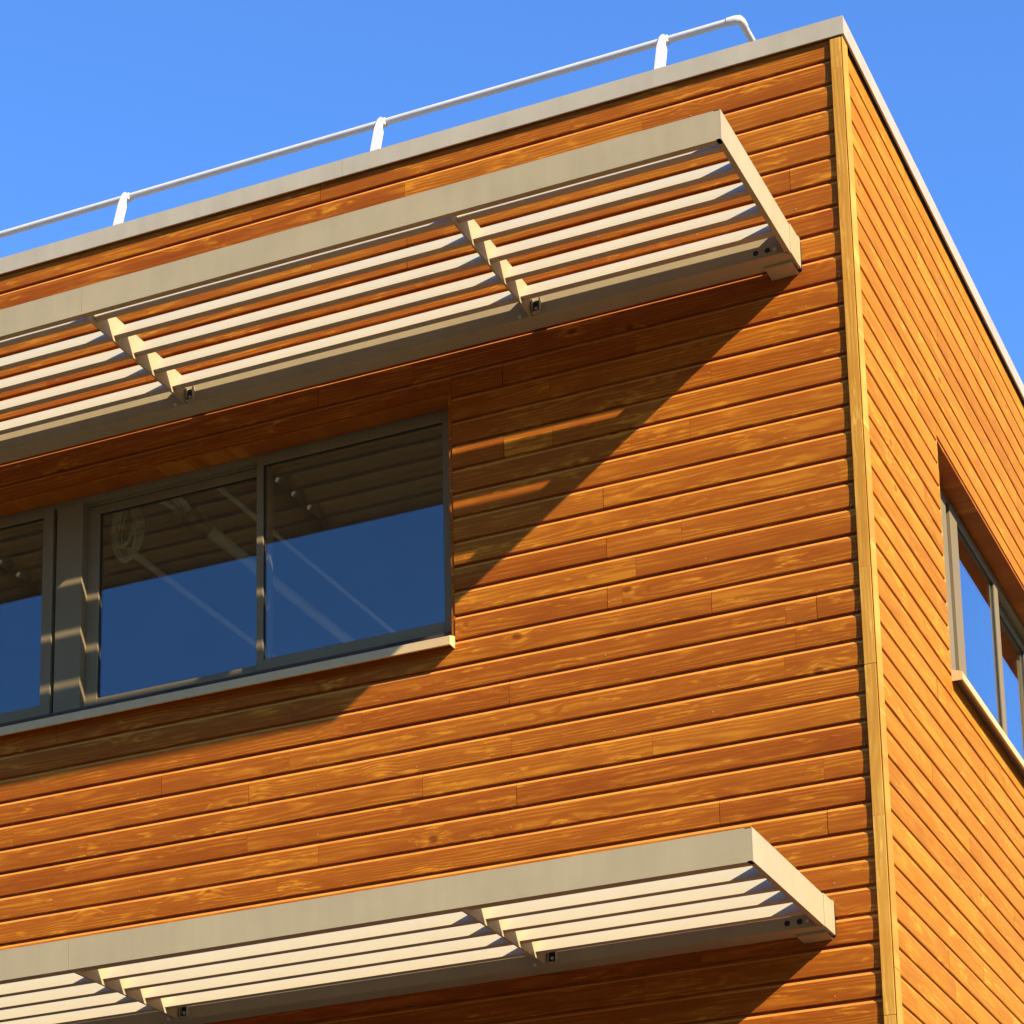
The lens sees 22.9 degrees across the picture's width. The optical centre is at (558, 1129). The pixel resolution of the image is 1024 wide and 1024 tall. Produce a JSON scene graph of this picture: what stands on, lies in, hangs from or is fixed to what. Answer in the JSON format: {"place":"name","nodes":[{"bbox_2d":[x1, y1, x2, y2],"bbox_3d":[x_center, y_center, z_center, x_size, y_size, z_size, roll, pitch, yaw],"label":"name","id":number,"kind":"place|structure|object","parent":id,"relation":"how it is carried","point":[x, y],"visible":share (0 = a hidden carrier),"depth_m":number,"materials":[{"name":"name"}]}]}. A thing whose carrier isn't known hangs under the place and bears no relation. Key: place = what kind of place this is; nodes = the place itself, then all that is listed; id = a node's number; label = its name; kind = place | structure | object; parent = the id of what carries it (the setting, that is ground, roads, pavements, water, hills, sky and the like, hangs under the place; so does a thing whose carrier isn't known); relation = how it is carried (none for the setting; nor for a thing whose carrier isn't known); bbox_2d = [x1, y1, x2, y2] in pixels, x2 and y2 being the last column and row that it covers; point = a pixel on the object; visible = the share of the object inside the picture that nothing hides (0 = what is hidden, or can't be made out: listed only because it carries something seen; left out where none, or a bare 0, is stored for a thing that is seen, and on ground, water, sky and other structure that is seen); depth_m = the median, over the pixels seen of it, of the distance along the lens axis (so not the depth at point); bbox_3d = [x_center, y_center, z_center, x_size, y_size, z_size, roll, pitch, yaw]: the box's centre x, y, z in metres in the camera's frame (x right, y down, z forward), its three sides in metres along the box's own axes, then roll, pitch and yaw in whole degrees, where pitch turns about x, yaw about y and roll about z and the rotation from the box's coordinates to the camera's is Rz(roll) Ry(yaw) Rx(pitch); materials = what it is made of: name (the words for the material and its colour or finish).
{"place":"outdoors","nodes":[
{"label":"outdoors","id":0,"kind":"place"},
{"bbox_2d":[0,0,1023,384],"label":"sky","id":1,"kind":"structure","parent":0,"point":[101,100],"materials":[{"name":"blue"}]},
{"label":"ground","id":2,"kind":"structure","parent":0,"visible":0},
{"bbox_2d":[0,15,1023,1023],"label":"timber building","id":3,"kind":"structure","parent":2,"relation":"on","point":[729,555],"depth_m":13.32,"materials":[{"name":"wood"}]},
{"bbox_2d":[111,507,144,563],"bbox_3d":[-2.611,-3.658,15.277,0.219,0.511,0.131,-10,-16,33],"label":"cable coil","id":4,"kind":"object","parent":3,"relation":"hanging from","point":[138,520],"visible":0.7,"depth_m":15.23,"materials":[{"name":"black plastic"}]},
{"bbox_2d":[159,497,212,536],"bbox_3d":[-2.328,-3.841,15.433,0.202,0.150,0.766,-6,-14,20],"label":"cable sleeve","id":5,"kind":"object","parent":3,"relation":"attached to","point":[189,516],"visible":0.62,"depth_m":15.54,"materials":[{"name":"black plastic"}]},
{"bbox_2d":[126,547,276,656],"bbox_3d":[-1.569,-3.102,18.805,0.054,0.050,6.000,-7,-14,22],"label":"conduit pipe","id":6,"kind":"object","parent":3,"relation":"attached to","point":[186,593],"visible":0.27,"depth_m":16.80,"materials":[{"name":"plastic"}]},
{"bbox_2d":[0,392,456,735],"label":"window","id":7,"kind":"structure","parent":3,"relation":"in","point":[71,516],"depth_m":14.18,"materials":[{"name":"grey metal"}]},
{"bbox_2d":[207,525,355,642],"bbox_3d":[-1.028,-3.177,18.541,0.086,0.080,6.080,-7,-14,22],"label":"conduit pipe","id":8,"kind":"object","parent":3,"relation":"attached to","point":[280,586],"visible":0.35,"depth_m":16.71,"materials":[{"name":"plastic"}]},
{"bbox_2d":[217,487,395,632],"bbox_3d":[-0.872,-3.297,18.043,0.040,0.036,6.900,-7,-14,22],"label":"conduit pipe","id":9,"kind":"object","parent":3,"relation":"attached to","point":[295,550],"visible":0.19,"depth_m":16.35,"materials":[{"name":"plastic"}]},
{"bbox_2d":[0,15,754,237],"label":"guardrail","id":10,"kind":"object","parent":3,"relation":"on","point":[660,44],"visible":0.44,"depth_m":15.09,"materials":[{"name":"metal"}]},
{"bbox_2d":[0,109,801,463],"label":"sunshade","id":11,"kind":"object","parent":3,"relation":"attached to","point":[772,247],"visible":1,"depth_m":12.98,"materials":[{"name":"beige metal"}]},
{"bbox_2d":[0,827,835,1023],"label":"sunshade","id":12,"kind":"object","parent":3,"relation":"attached to","point":[737,887],"visible":1,"depth_m":12.08,"materials":[{"name":"beige metal"}]},
{"bbox_2d":[935,437,1023,778],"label":"window","id":13,"kind":"structure","parent":3,"relation":"in","point":[985,602],"depth_m":15.31,"materials":[{"name":"grey metal"}]}
]}

